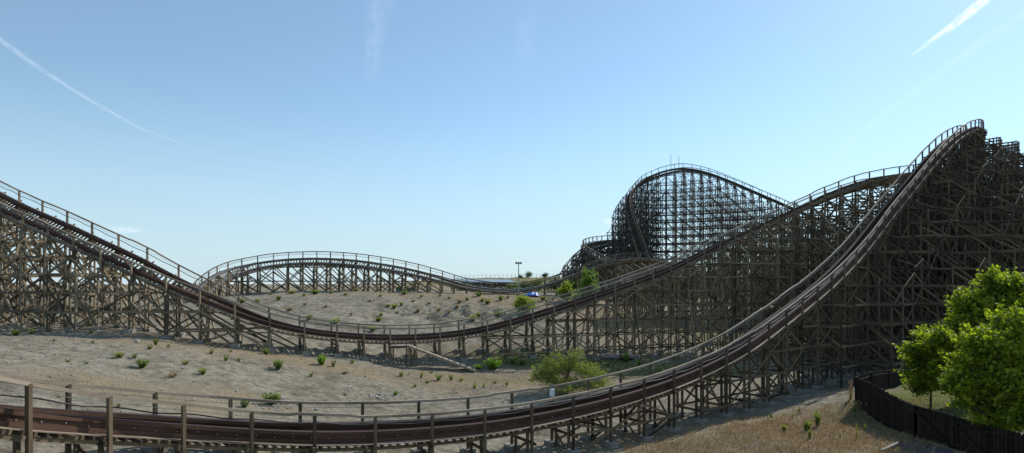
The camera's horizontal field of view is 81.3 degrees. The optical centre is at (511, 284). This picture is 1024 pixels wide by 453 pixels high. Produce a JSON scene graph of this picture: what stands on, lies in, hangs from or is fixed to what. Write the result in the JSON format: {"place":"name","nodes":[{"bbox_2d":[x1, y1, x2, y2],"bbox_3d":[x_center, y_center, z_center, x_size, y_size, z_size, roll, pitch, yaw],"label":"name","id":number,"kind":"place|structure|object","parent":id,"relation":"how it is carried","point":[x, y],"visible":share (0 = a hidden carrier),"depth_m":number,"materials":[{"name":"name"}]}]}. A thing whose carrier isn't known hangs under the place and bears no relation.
{"place":"outdoors","nodes":[
{"label":"outdoors","id":0,"kind":"place"},
{"bbox_2d":[0,277,1023,452],"bbox_3d":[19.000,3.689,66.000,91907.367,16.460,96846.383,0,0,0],"label":"ground","id":1,"kind":"structure","parent":0,"point":[265,375],"depth_m":55.27,"materials":[{"name":"beige sand"}]},
{"bbox_2d":[10,329,21,335],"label":"green shrub","id":2,"kind":"object","parent":1,"relation":"on","point":[15,332],"visible":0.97,"depth_m":54.36,"materials":[{"name":"green plant"}]},
{"bbox_2d":[26,329,35,333],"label":"green shrub","id":3,"kind":"object","parent":1,"relation":"on","point":[31,332],"visible":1,"depth_m":56.65,"materials":[{"name":"green plant"}]},
{"bbox_2d":[113,351,124,357],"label":"green shrub","id":4,"kind":"object","parent":1,"relation":"on","point":[119,355],"visible":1,"depth_m":47.63,"materials":[{"name":"green plant"}]},
{"bbox_2d":[135,358,149,367],"bbox_3d":[-27.864,5.969,44.889,0.887,0.855,1.027,0,0,-8],"label":"green shrub","id":5,"kind":"object","parent":1,"relation":"on","point":[141,363],"visible":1,"depth_m":44.79,"materials":[{"name":"green plant"}]},
{"bbox_2d":[167,371,180,377],"bbox_3d":[-25.026,6.686,44.133,0.848,0.547,0.793,0,0,-11],"label":"dry shrub","id":6,"kind":"object","parent":1,"relation":"on","point":[173,374],"visible":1,"depth_m":44.11,"materials":[{"name":"plant"}]},
{"bbox_2d":[197,367,207,374],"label":"green shrub","id":7,"kind":"object","parent":1,"relation":"on","point":[203,371],"visible":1,"depth_m":45.69,"materials":[{"name":"green plant"}]},
{"bbox_2d":[240,401,249,407],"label":"green shrub","id":8,"kind":"object","parent":1,"relation":"on","point":[244,402],"visible":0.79,"depth_m":41.04,"materials":[{"name":"green plant"}]},
{"bbox_2d":[262,348,269,354],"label":"green shrub","id":9,"kind":"object","parent":1,"relation":"on","point":[265,351],"visible":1,"depth_m":59.82,"materials":[{"name":"green plant"}]},
{"bbox_2d":[261,392,280,404],"bbox_3d":[-17.249,8.296,43.118,1.350,1.031,1.268,0,0,29],"label":"green shrub","id":10,"kind":"object","parent":1,"relation":"on","point":[271,396],"visible":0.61,"depth_m":42.95,"materials":[{"name":"green plant"}]},
{"bbox_2d":[251,397,291,410],"bbox_3d":[-17.364,8.681,43.081,2.729,0.650,2.987,0,0,-22],"label":"rubble","id":11,"kind":"object","parent":1,"relation":"on","point":[273,405],"visible":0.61,"depth_m":42.72,"materials":[{"name":"grey stone"}]},
{"bbox_2d":[273,359,283,369],"bbox_3d":[-21.673,7.462,55.195,0.839,1.099,1.133,0,0,44],"label":"green shrub","id":12,"kind":"object","parent":1,"relation":"on","point":[277,365],"visible":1,"depth_m":55.07,"materials":[{"name":"green plant"}]},
{"bbox_2d":[316,354,326,364],"bbox_3d":[-19.294,7.666,60.222,1.164,1.260,1.020,0,0,-34],"label":"green shrub","id":13,"kind":"object","parent":1,"relation":"on","point":[321,360],"visible":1,"depth_m":60.10,"materials":[{"name":"green plant"}]},
{"bbox_2d":[368,392,389,399],"bbox_3d":[-11.705,9.832,52.542,1.835,0.474,2.719,0,0,-15],"label":"rubble","id":14,"kind":"object","parent":1,"relation":"on","point":[381,396],"visible":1,"depth_m":52.33,"materials":[{"name":"grey stone"}]},
{"bbox_2d":[390,344,475,371],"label":"plank ramp","id":15,"kind":"structure","parent":1,"relation":"on","point":[406,346],"depth_m":67.20,"materials":[{"name":"wood"}]},
{"bbox_2d":[185,251,700,302],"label":"wooden coaster track","id":16,"kind":"structure","parent":1,"relation":"on","point":[637,262],"depth_m":113.57,"materials":[{"name":"wood"}]},
{"bbox_2d":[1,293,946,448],"bbox_3d":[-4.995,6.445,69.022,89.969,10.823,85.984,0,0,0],"label":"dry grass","id":17,"kind":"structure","parent":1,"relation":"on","point":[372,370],"depth_m":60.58,"materials":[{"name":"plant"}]},
{"bbox_2d":[465,278,488,287],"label":"scrub bush","id":18,"kind":"object","parent":1,"relation":"on","point":[480,285],"visible":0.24,"depth_m":157.64,"materials":[{"name":"green plant"}]},
{"bbox_2d":[474,364,483,368],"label":"green shrub","id":19,"kind":"object","parent":1,"relation":"on","point":[479,366],"visible":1,"depth_m":68.96,"materials":[{"name":"green plant"}]},
{"bbox_2d":[459,383,506,390],"bbox_3d":[-2.887,10.325,60.012,4.839,0.321,3.646,0,0,0],"label":"rubble","id":20,"kind":"object","parent":1,"relation":"on","point":[482,386],"visible":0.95,"depth_m":59.63,"materials":[{"name":"grey stone"}]},
{"bbox_2d":[450,279,515,290],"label":"open shed","id":21,"kind":"structure","parent":1,"relation":"on","point":[500,281],"depth_m":154.39,"materials":[{"name":"grey metal"}]},
{"bbox_2d":[483,358,504,368],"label":"green shrub","id":22,"kind":"object","parent":1,"relation":"on","point":[491,364],"visible":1,"depth_m":69.24,"materials":[{"name":"green plant"}]},
{"bbox_2d":[0,164,990,364],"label":"wooden coaster track","id":23,"kind":"structure","parent":1,"relation":"on","point":[82,309],"depth_m":73.53,"materials":[{"name":"wood"}]},
{"bbox_2d":[486,279,510,288],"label":"scrub bush","id":24,"kind":"object","parent":1,"relation":"on","point":[497,284],"visible":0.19,"depth_m":161.78,"materials":[{"name":"green plant"}]},
{"bbox_2d":[0,119,1023,452],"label":"wooden coaster track","id":25,"kind":"structure","parent":1,"relation":"on","point":[944,221],"depth_m":56.08,"materials":[{"name":"wood"}]},
{"bbox_2d":[550,385,553,396],"bbox_3d":[2.886,7.672,42.959,0.340,0.860,0.220,0,0,0],"label":"cabinet","id":26,"kind":"object","parent":25,"relation":"attached to","point":[551,392],"visible":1,"depth_m":42.85,"materials":[{"name":"grey metal"}]},
{"bbox_2d":[503,284,521,288],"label":"scrub bush","id":27,"kind":"object","parent":1,"relation":"on","point":[516,287],"visible":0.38,"depth_m":144.18,"materials":[{"name":"green plant"}]},
{"bbox_2d":[508,356,517,363],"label":"green shrub","id":28,"kind":"object","parent":1,"relation":"on","point":[513,360],"visible":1,"depth_m":71.94,"materials":[{"name":"green plant"}]},
{"bbox_2d":[465,273,565,278],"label":"wire fence","id":29,"kind":"object","parent":1,"relation":"on","point":[507,274],"visible":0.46,"depth_m":337.92,"materials":[{"name":"metal"}]},
{"bbox_2d":[515,262,521,294],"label":"floodlight pole","id":30,"kind":"object","parent":1,"relation":"on","point":[518,274],"visible":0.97,"depth_m":107.89,"materials":[{"name":"metal"}]},
{"bbox_2d":[510,294,537,313],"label":"young tree","id":31,"kind":"object","parent":1,"relation":"on","point":[526,300],"visible":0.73,"depth_m":92.41,"materials":[{"name":"green plant"}]},
{"bbox_2d":[517,279,530,290],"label":"scrub bush","id":32,"kind":"object","parent":1,"relation":"on","point":[525,286],"visible":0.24,"depth_m":149.25,"materials":[{"name":"green plant"}]},
{"bbox_2d":[525,271,532,277],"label":"distant tree","id":33,"kind":"object","parent":1,"relation":"on","point":[528,274],"visible":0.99,"depth_m":329.36,"materials":[{"name":"green plant"}]},
{"bbox_2d":[525,292,539,295],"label":"car","id":34,"kind":"object","parent":1,"relation":"on","point":[532,293],"visible":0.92,"depth_m":107.75,"materials":[{"name":"blue metal"}]},
{"bbox_2d":[528,278,543,290],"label":"scrub bush","id":35,"kind":"object","parent":1,"relation":"on","point":[538,284],"visible":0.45,"depth_m":159.27,"materials":[{"name":"green plant"}]},
{"bbox_2d":[546,278,561,291],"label":"scrub bush","id":36,"kind":"object","parent":1,"relation":"on","point":[553,287],"visible":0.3,"depth_m":149.24,"materials":[{"name":"green plant"}]},
{"bbox_2d":[555,280,576,301],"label":"young tree","id":37,"kind":"object","parent":1,"relation":"on","point":[566,288],"visible":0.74,"depth_m":104.74,"materials":[{"name":"green plant"}]},
{"bbox_2d":[563,279,579,292],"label":"scrub bush","id":38,"kind":"object","parent":1,"relation":"on","point":[574,286],"visible":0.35,"depth_m":134.46,"materials":[{"name":"green plant"}]},
{"bbox_2d":[527,343,616,394],"bbox_3d":[5.690,8.254,57.156,8.712,5.128,6.683,0,0,0],"label":"tamarisk bush","id":39,"kind":"object","parent":1,"relation":"on","point":[545,372],"visible":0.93,"depth_m":57.07,"materials":[{"name":"green plant"}]},
{"bbox_2d":[575,266,599,304],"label":"poplar tree","id":40,"kind":"object","parent":1,"relation":"on","point":[587,280],"visible":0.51,"depth_m":104.07,"materials":[{"name":"green plant"}]},
{"bbox_2d":[559,235,627,290],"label":"wooden coaster track","id":41,"kind":"structure","parent":1,"relation":"on","point":[589,251],"depth_m":146.72,"materials":[{"name":"wood"}]},
{"bbox_2d":[596,353,634,357],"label":"concrete slab","id":42,"kind":"structure","parent":1,"relation":"on","point":[617,355],"depth_m":77.33,"materials":[{"name":"grey concrete"}]},
{"bbox_2d":[623,351,628,362],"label":"green shrub","id":43,"kind":"object","parent":1,"relation":"on","point":[626,354],"visible":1,"depth_m":76.38,"materials":[{"name":"green plant"}]},
{"bbox_2d":[606,163,851,299],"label":"wooden coaster track","id":44,"kind":"structure","parent":1,"relation":"on","point":[638,231],"depth_m":166.50,"materials":[{"name":"wood"}]},
{"bbox_2d":[613,236,893,319],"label":"wooden coaster track","id":45,"kind":"structure","parent":1,"relation":"on","point":[665,280],"depth_m":108.78,"materials":[{"name":"wood"}]},
{"bbox_2d":[623,388,972,452],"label":"dry grass","id":46,"kind":"structure","parent":1,"relation":"on","point":[817,442],"depth_m":42.74,"materials":[{"name":"plant"}]},
{"bbox_2d":[802,420,811,429],"bbox_3d":[22.090,10.669,44.706,0.657,0.935,0.700,0,0,13],"label":"green shrub","id":47,"kind":"object","parent":1,"relation":"on","point":[806,424],"visible":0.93,"depth_m":44.60,"materials":[{"name":"green plant"}]},
{"bbox_2d":[814,411,821,425],"bbox_3d":[23.706,10.438,46.285,0.545,1.366,0.625,0,0,-36],"label":"green shrub","id":48,"kind":"object","parent":1,"relation":"on","point":[817,418],"visible":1,"depth_m":46.24,"materials":[{"name":"green plant"}]},
{"bbox_2d":[849,380,852,398],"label":"dry shrub","id":49,"kind":"object","parent":1,"relation":"on","point":[851,393],"visible":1,"depth_m":51.51,"materials":[{"name":"plant"}]},
{"bbox_2d":[853,400,861,409],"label":"dry shrub","id":50,"kind":"object","parent":1,"relation":"on","point":[858,405],"visible":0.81,"depth_m":48.76,"materials":[{"name":"plant"}]},
{"bbox_2d":[856,369,909,388],"bbox_3d":[36.242,9.048,56.229,19.268,2.605,0.808,0,0,-38],"label":"board fence","id":51,"kind":"object","parent":1,"relation":"on","point":[886,379],"visible":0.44,"depth_m":55.31,"materials":[{"name":"wood"}]},
{"bbox_2d":[854,377,914,435],"bbox_3d":[27.573,9.298,44.172,0.494,3.109,11.914,0,0,13],"label":"board fence","id":52,"kind":"object","parent":1,"relation":"on","point":[890,411],"visible":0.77,"depth_m":44.22,"materials":[{"name":"brown wood"}]},
{"bbox_2d":[808,389,971,432],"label":"green grass","id":53,"kind":"structure","parent":1,"relation":"on","point":[912,401],"depth_m":47.96,"materials":[{"name":"green plant"}]},
{"bbox_2d":[880,441,899,450],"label":"concrete kerb","id":54,"kind":"structure","parent":1,"relation":"on","point":[895,444],"depth_m":37.34,"materials":[{"name":"grey concrete"}]},
{"bbox_2d":[892,324,952,408],"bbox_3d":[32.918,6.385,45.727,7.159,6.757,4.114,0,0,0],"label":"plane tree","id":55,"kind":"object","parent":1,"relation":"on","point":[922,376],"visible":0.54,"depth_m":45.38,"materials":[{"name":"green plant"}]},
{"bbox_2d":[913,405,986,452],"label":"wooden gate","id":56,"kind":"structure","parent":1,"relation":"on","point":[956,433],"depth_m":35.70,"materials":[{"name":"brown wood"}]},
{"bbox_2d":[915,264,1023,362],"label":"plane tree","id":57,"kind":"object","parent":1,"relation":"on","point":[969,306],"visible":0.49,"depth_m":41.11,"materials":[{"name":"green plant"}]},
{"bbox_2d":[938,299,1023,432],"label":"plane tree","id":58,"kind":"object","parent":1,"relation":"on","point":[984,380],"visible":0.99,"depth_m":32.94,"materials":[{"name":"green plant"}]},
{"bbox_2d":[985,425,1023,452],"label":"board fence","id":59,"kind":"object","parent":1,"relation":"on","point":[997,440],"visible":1,"depth_m":31.49,"materials":[{"name":"brown wood"}]},
{"bbox_2d":[0,0,1023,283],"label":"sky","id":60,"kind":"structure","parent":0,"point":[470,138],"materials":[{"name":"blue"}]},
{"bbox_2d":[933,0,988,38],"bbox_3d":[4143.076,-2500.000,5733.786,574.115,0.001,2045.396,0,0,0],"label":"contrail","id":61,"kind":"object","parent":60,"relation":"in","point":[964,17],"visible":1,"depth_m":5507.99,"materials":[{"name":"white"}]},
{"bbox_2d":[900,439,953,452],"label":"path","id":62,"kind":"structure","parent":0,"point":[940,450],"depth_m":36.01,"materials":[{"name":"concrete"}]}
]}

